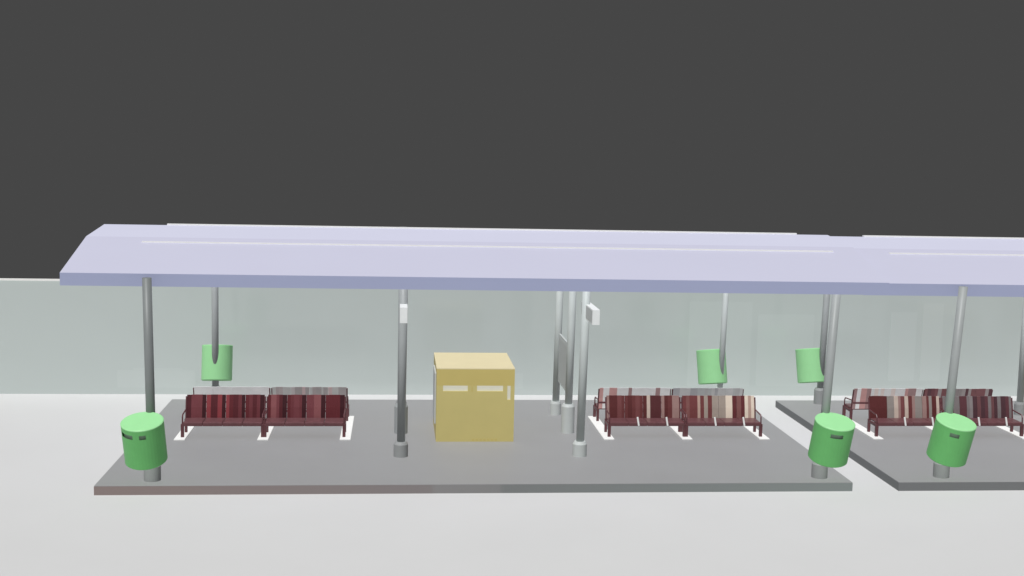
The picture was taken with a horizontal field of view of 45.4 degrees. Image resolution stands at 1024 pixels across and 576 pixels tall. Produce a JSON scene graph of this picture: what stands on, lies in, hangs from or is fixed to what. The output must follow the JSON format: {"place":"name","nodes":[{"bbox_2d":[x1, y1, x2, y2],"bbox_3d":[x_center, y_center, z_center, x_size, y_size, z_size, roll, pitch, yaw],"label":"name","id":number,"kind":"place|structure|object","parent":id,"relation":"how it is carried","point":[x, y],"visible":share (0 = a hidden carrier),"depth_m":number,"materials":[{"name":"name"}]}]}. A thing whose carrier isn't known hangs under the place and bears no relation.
{"place":"outdoors","nodes":[
{"label":"outdoors","id":0,"kind":"place"},
{"bbox_2d":[0,280,1022,395],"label":"boundary wall","id":1,"kind":"structure","parent":0,"point":[56,337],"depth_m":39.31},
{"bbox_2d":[0,278,59,280],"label":"coping","id":2,"kind":"object","parent":1,"relation":"on","point":[17,279],"depth_m":37.86,"materials":[{"name":"white concrete"}]},
{"bbox_2d":[0,394,1023,575],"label":"ground","id":3,"kind":"structure","parent":0,"point":[60,455],"depth_m":25.74,"materials":[{"name":"concrete"}]},
{"bbox_2d":[94,399,852,494],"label":"platform","id":4,"kind":"structure","parent":3,"relation":"on","point":[535,456],"depth_m":30.28,"materials":[{"name":"concrete"}]},
{"bbox_2d":[142,277,160,481],"bbox_3d":[-8.158,2.075,27.701,0.380,4.640,0.380,1,6,-5],"label":"canopy pole","id":5,"kind":"object","parent":4,"relation":"on","point":[152,475],"visible":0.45,"depth_m":27.56,"materials":[{"name":"metal"}]},
{"bbox_2d":[120,412,167,469],"bbox_3d":[-8.255,3.432,27.487,0.966,1.200,1.151,1,6,-5],"label":"litter bin","id":6,"kind":"object","parent":5,"relation":"attached to","point":[144,441],"visible":1,"depth_m":27.18,"materials":[{"name":"green paint"}]},
{"bbox_2d":[174,426,194,440],"bbox_3d":[-8.748,3.776,33.115,0.280,0.033,2.840,1,6,-5],"label":"bench base strip","id":7,"kind":"object","parent":4,"relation":"on","point":[178,437],"visible":0.51,"depth_m":32.16,"materials":[{"name":"white paint"}]},
{"bbox_2d":[211,287,220,386],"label":"canopy pole","id":8,"kind":"object","parent":4,"relation":"on","point":[215,325],"visible":0.4,"depth_m":36.19,"materials":[{"name":"grey metal"}]},
{"bbox_2d":[201,345,232,380],"bbox_3d":[-8.845,2.248,36.737,0.908,1.218,1.096,1,6,-5],"label":"litter bin","id":9,"kind":"object","parent":8,"relation":"attached to","point":[220,369],"visible":0.93,"depth_m":36.37,"materials":[{"name":"green paint"}]},
{"bbox_2d":[181,394,265,436],"bbox_3d":[-7.597,3.374,32.345,2.140,0.993,0.765,1,6,-5],"label":"bench","id":10,"kind":"object","parent":4,"relation":"on","point":[225,410],"visible":0.97,"depth_m":32.56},
{"bbox_2d":[193,386,270,405],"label":"bench","id":11,"kind":"object","parent":4,"relation":"on","point":[245,391],"visible":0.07,"depth_m":33.76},
{"bbox_2d":[257,426,273,439],"bbox_3d":[-6.628,3.798,33.315,0.280,0.033,2.840,1,6,-5],"label":"bench base strip","id":12,"kind":"object","parent":4,"relation":"on","point":[268,434],"visible":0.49,"depth_m":32.34,"materials":[{"name":"white paint"}]},
{"bbox_2d":[263,395,345,436],"bbox_3d":[-5.486,3.397,32.545,2.140,0.993,0.765,1,6,-5],"label":"bench","id":13,"kind":"object","parent":4,"relation":"on","point":[288,410],"visible":1,"depth_m":32.76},
{"bbox_2d":[271,387,348,420],"bbox_3d":[-5.655,3.192,34.351,2.140,0.993,0.765,1,6,-5],"label":"bench","id":14,"kind":"object","parent":4,"relation":"on","point":[305,390],"visible":0.36,"depth_m":33.97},
{"bbox_2d":[340,416,353,439],"bbox_3d":[-4.508,3.820,33.516,0.280,0.033,2.840,1,6,-5],"label":"bench base strip","id":15,"kind":"object","parent":4,"relation":"on","point":[349,424],"visible":0.76,"depth_m":33.23,"materials":[{"name":"white paint"}]},
{"bbox_2d":[394,289,407,457],"bbox_3d":[-2.726,1.624,30.321,0.360,5.183,0.360,1,6,-5],"label":"canopy pole","id":16,"kind":"object","parent":4,"relation":"on","point":[400,447],"visible":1,"depth_m":30.33,"materials":[{"name":"grey metal"}]},
{"bbox_2d":[400,304,407,322],"bbox_3d":[-2.681,0.569,30.286,0.192,0.390,1.600,1,6,-5],"label":"platform sign","id":17,"kind":"object","parent":16,"relation":"attached to","point":[403,313],"visible":0.73,"depth_m":29.50,"materials":[{"name":"white plastic"}]},
{"bbox_2d":[394,289,407,433],"bbox_3d":[-2.946,1.148,32.803,0.360,5.570,0.360,1,6,-5],"label":"canopy pole","id":18,"kind":"object","parent":4,"relation":"on","point":[395,421],"visible":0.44,"depth_m":32.96,"materials":[{"name":"grey metal"}]},
{"bbox_2d":[433,352,514,441],"bbox_3d":[-1.098,2.936,33.399,2.099,1.958,2.512,1,6,-5],"label":"ticket kiosk","id":19,"kind":"object","parent":4,"relation":"on","point":[473,397],"visible":1,"depth_m":32.19,"materials":[{"name":"yellow metal"}]},
{"bbox_2d":[443,386,467,390],"bbox_3d":[-1.486,2.622,32.133,0.690,0.190,0.027,1,6,-5],"label":"window","id":20,"kind":"structure","parent":19,"relation":"in","point":[445,388],"depth_m":32.12,"materials":[{"name":"white glass"}]},
{"bbox_2d":[477,386,502,390],"bbox_3d":[-0.580,2.632,32.219,0.730,0.190,0.027,1,6,-5],"label":"window","id":21,"kind":"structure","parent":19,"relation":"in","point":[479,388],"depth_m":32.21,"materials":[{"name":"white glass"}]},
{"bbox_2d":[60,223,888,294],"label":"canopy roof","id":22,"kind":"structure","parent":4,"relation":"on","point":[114,255],"depth_m":29.24,"materials":[{"name":"metal"}]},
{"bbox_2d":[142,241,832,251],"bbox_3d":[-0.444,-1.014,30.224,17.058,0.069,0.075,1,6,-4],"label":"roof seam","id":23,"kind":"object","parent":22,"relation":"on","point":[483,246],"visible":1,"depth_m":30.18,"materials":[{"name":"white paint"}]},
{"bbox_2d":[581,302,599,324],"bbox_3d":[1.947,0.611,30.420,0.192,0.370,1.800,1,6,-5],"label":"platform sign","id":24,"kind":"object","parent":22,"relation":"attached to","point":[592,314],"visible":0.78,"depth_m":29.63,"materials":[{"name":"white plastic"}]},
{"bbox_2d":[696,349,726,384],"bbox_3d":[6.224,2.455,38.169,0.955,1.222,1.096,1,6,-5],"label":"litter bin","id":25,"kind":"object","parent":22,"relation":"attached to","point":[708,368],"visible":0.87,"depth_m":37.77,"materials":[{"name":"green paint"}]},
{"bbox_2d":[808,412,854,467],"bbox_3d":[7.559,3.597,28.985,0.981,1.201,1.151,1,6,-5],"label":"litter bin","id":26,"kind":"object","parent":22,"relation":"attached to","point":[831,440],"visible":1,"depth_m":28.67,"materials":[{"name":"green paint"}]},
{"bbox_2d":[550,291,562,414],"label":"canopy pole","id":27,"kind":"object","parent":4,"relation":"on","point":[555,405],"visible":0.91,"depth_m":35.59,"materials":[{"name":"grey metal"}]},
{"bbox_2d":[561,291,576,433],"bbox_3d":[1.578,1.259,33.289,0.360,5.430,0.360,1,6,-5],"label":"canopy pole","id":28,"kind":"object","parent":4,"relation":"on","point":[567,416],"visible":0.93,"depth_m":33.33,"materials":[{"name":"grey metal"}]},
{"bbox_2d":[558,334,566,389],"bbox_3d":[1.453,2.108,34.587,0.056,1.390,1.800,1,6,-5],"label":"timetable board","id":29,"kind":"object","parent":28,"relation":"attached to","point":[562,361],"visible":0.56,"depth_m":34.59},
{"bbox_2d":[572,291,590,456],"bbox_3d":[1.766,1.655,30.744,0.364,5.215,0.360,1,6,-5],"label":"canopy pole","id":30,"kind":"object","parent":4,"relation":"on","point":[579,446],"visible":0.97,"depth_m":30.75,"materials":[{"name":"grey metal"}]},
{"bbox_2d":[588,416,613,439],"bbox_3d":[2.471,3.893,34.177,0.280,0.033,2.840,1,6,-5],"label":"bench base strip","id":31,"kind":"object","parent":4,"relation":"on","point":[599,425],"visible":0.76,"depth_m":34.10,"materials":[{"name":"white paint"}]},
{"bbox_2d":[593,388,670,420],"bbox_3d":[3.454,3.287,35.214,2.140,0.993,0.765,1,6,-5],"label":"bench","id":32,"kind":"object","parent":4,"relation":"on","point":[602,394],"visible":0.3,"depth_m":34.84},
{"bbox_2d":[604,395,685,436],"bbox_3d":[3.625,3.495,33.383,2.140,0.993,0.816,1,6,-5],"label":"bench","id":33,"kind":"object","parent":4,"relation":"on","point":[648,410],"visible":1,"depth_m":33.62,"materials":[{"name":"red metal"}]},
{"bbox_2d":[669,426,691,439],"bbox_3d":[4.591,3.915,34.378,0.280,0.033,2.840,1,6,-5],"label":"bench base strip","id":34,"kind":"object","parent":4,"relation":"on","point":[675,429],"visible":0.51,"depth_m":33.57,"materials":[{"name":"white paint"}]},
{"bbox_2d":[671,388,743,407],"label":"bench","id":35,"kind":"object","parent":4,"relation":"on","point":[680,392],"visible":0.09,"depth_m":35.02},
{"bbox_2d":[681,395,762,436],"bbox_3d":[5.735,3.517,33.583,2.140,0.993,0.816,1,6,-5],"label":"bench","id":36,"kind":"object","parent":4,"relation":"on","point":[700,410],"visible":0.97,"depth_m":33.83,"materials":[{"name":"red metal"}]},
{"bbox_2d":[715,293,728,387],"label":"canopy pole","id":37,"kind":"object","parent":4,"relation":"on","point":[723,329],"visible":0.38,"depth_m":37.65,"materials":[{"name":"grey metal"}]},
{"bbox_2d":[742,425,769,439],"bbox_3d":[6.712,3.937,34.579,0.280,0.033,2.840,1,6,-5],"label":"bench base strip","id":38,"kind":"object","parent":4,"relation":"on","point":[756,433],"visible":0.51,"depth_m":33.77,"materials":[{"name":"white paint"}]},
{"bbox_2d":[811,294,840,478],"bbox_3d":[7.486,2.308,29.190,0.493,4.500,0.380,1,6,-5],"label":"canopy pole","id":39,"kind":"object","parent":4,"relation":"on","point":[818,471],"visible":0.59,"depth_m":29.07,"materials":[{"name":"grey metal"}]},
{"bbox_2d":[775,400,1023,490],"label":"platform","id":40,"kind":"structure","parent":3,"relation":"on","point":[897,458],"depth_m":31.86,"materials":[{"name":"grey concrete"}]},
{"bbox_2d":[814,294,829,404],"bbox_3d":[9.658,1.264,37.998,0.375,4.716,0.340,1,6,-5],"label":"canopy pole","id":41,"kind":"object","parent":40,"relation":"on","point":[818,391],"visible":0.66,"depth_m":37.98,"materials":[{"name":"grey metal"}]},
{"bbox_2d":[852,420,882,439],"bbox_3d":[9.887,3.970,34.879,0.280,0.033,2.840,1,6,-5],"label":"bench base strip","id":42,"kind":"object","parent":40,"relation":"on","point":[862,429],"visible":0.51,"depth_m":34.26,"materials":[{"name":"white paint"}]},
{"bbox_2d":[842,388,922,419],"bbox_3d":[10.870,3.364,35.916,2.140,0.993,0.765,1,6,-5],"label":"bench","id":43,"kind":"object","parent":40,"relation":"on","point":[859,399],"visible":0.41,"depth_m":35.54,"materials":[{"name":"brown wood"}]},
{"bbox_2d":[867,396,943,436],"bbox_3d":[11.041,3.572,34.085,2.140,0.993,0.816,1,6,-5],"label":"bench","id":44,"kind":"object","parent":40,"relation":"on","point":[904,410],"visible":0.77,"depth_m":34.33,"materials":[{"name":"red metal"}]},
{"bbox_2d":[831,235,1023,296],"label":"canopy roof","id":45,"kind":"structure","parent":40,"relation":"on","point":[947,275],"depth_m":30.83,"materials":[{"name":"metal"}]},
{"bbox_2d":[795,348,825,382],"bbox_3d":[9.390,2.438,38.464,0.955,1.222,1.096,1,6,-5],"label":"litter bin","id":46,"kind":"object","parent":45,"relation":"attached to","point":[808,365],"visible":0.89,"depth_m":38.06,"materials":[{"name":"green paint"}]},
{"bbox_2d":[889,253,1023,255],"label":"roof seam","id":47,"kind":"object","parent":45,"relation":"on","point":[961,254],"visible":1,"depth_m":31.50,"materials":[{"name":"white paint"}]},
{"bbox_2d":[933,286,967,478],"bbox_3d":[10.548,2.271,29.472,0.561,4.640,0.380,1,6,-5],"label":"canopy pole","id":48,"kind":"object","parent":40,"relation":"on","point":[941,471],"visible":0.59,"depth_m":29.35,"materials":[{"name":"metal"}]},
{"bbox_2d":[926,412,976,466],"bbox_3d":[10.496,3.627,29.263,1.011,1.206,1.151,1,6,-5],"label":"litter bin","id":49,"kind":"object","parent":48,"relation":"attached to","point":[951,440],"visible":1,"depth_m":28.95,"materials":[{"name":"green paint"}]},
{"bbox_2d":[923,389,992,401],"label":"bench","id":50,"kind":"object","parent":40,"relation":"on","point":[940,393],"visible":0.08,"depth_m":35.73,"materials":[{"name":"brown wood"}]},
{"bbox_2d":[941,396,1023,435],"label":"bench","id":51,"kind":"object","parent":40,"relation":"on","point":[987,410],"visible":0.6,"depth_m":34.56,"materials":[{"name":"red metal"}]},
{"bbox_2d":[995,426,1023,438],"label":"bench base strip","id":52,"kind":"object","parent":40,"relation":"on","point":[1007,429],"visible":0.41,"depth_m":34.70,"materials":[{"name":"white paint"}]},
{"bbox_2d":[1014,297,1023,415],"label":"canopy pole","id":53,"kind":"object","parent":40,"relation":"on","point":[1019,405],"visible":0.94,"depth_m":37.01,"materials":[{"name":"grey metal"}]},
{"bbox_2d":[0,0,1023,278],"label":"sky","id":54,"kind":"structure","parent":0,"point":[849,118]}
]}

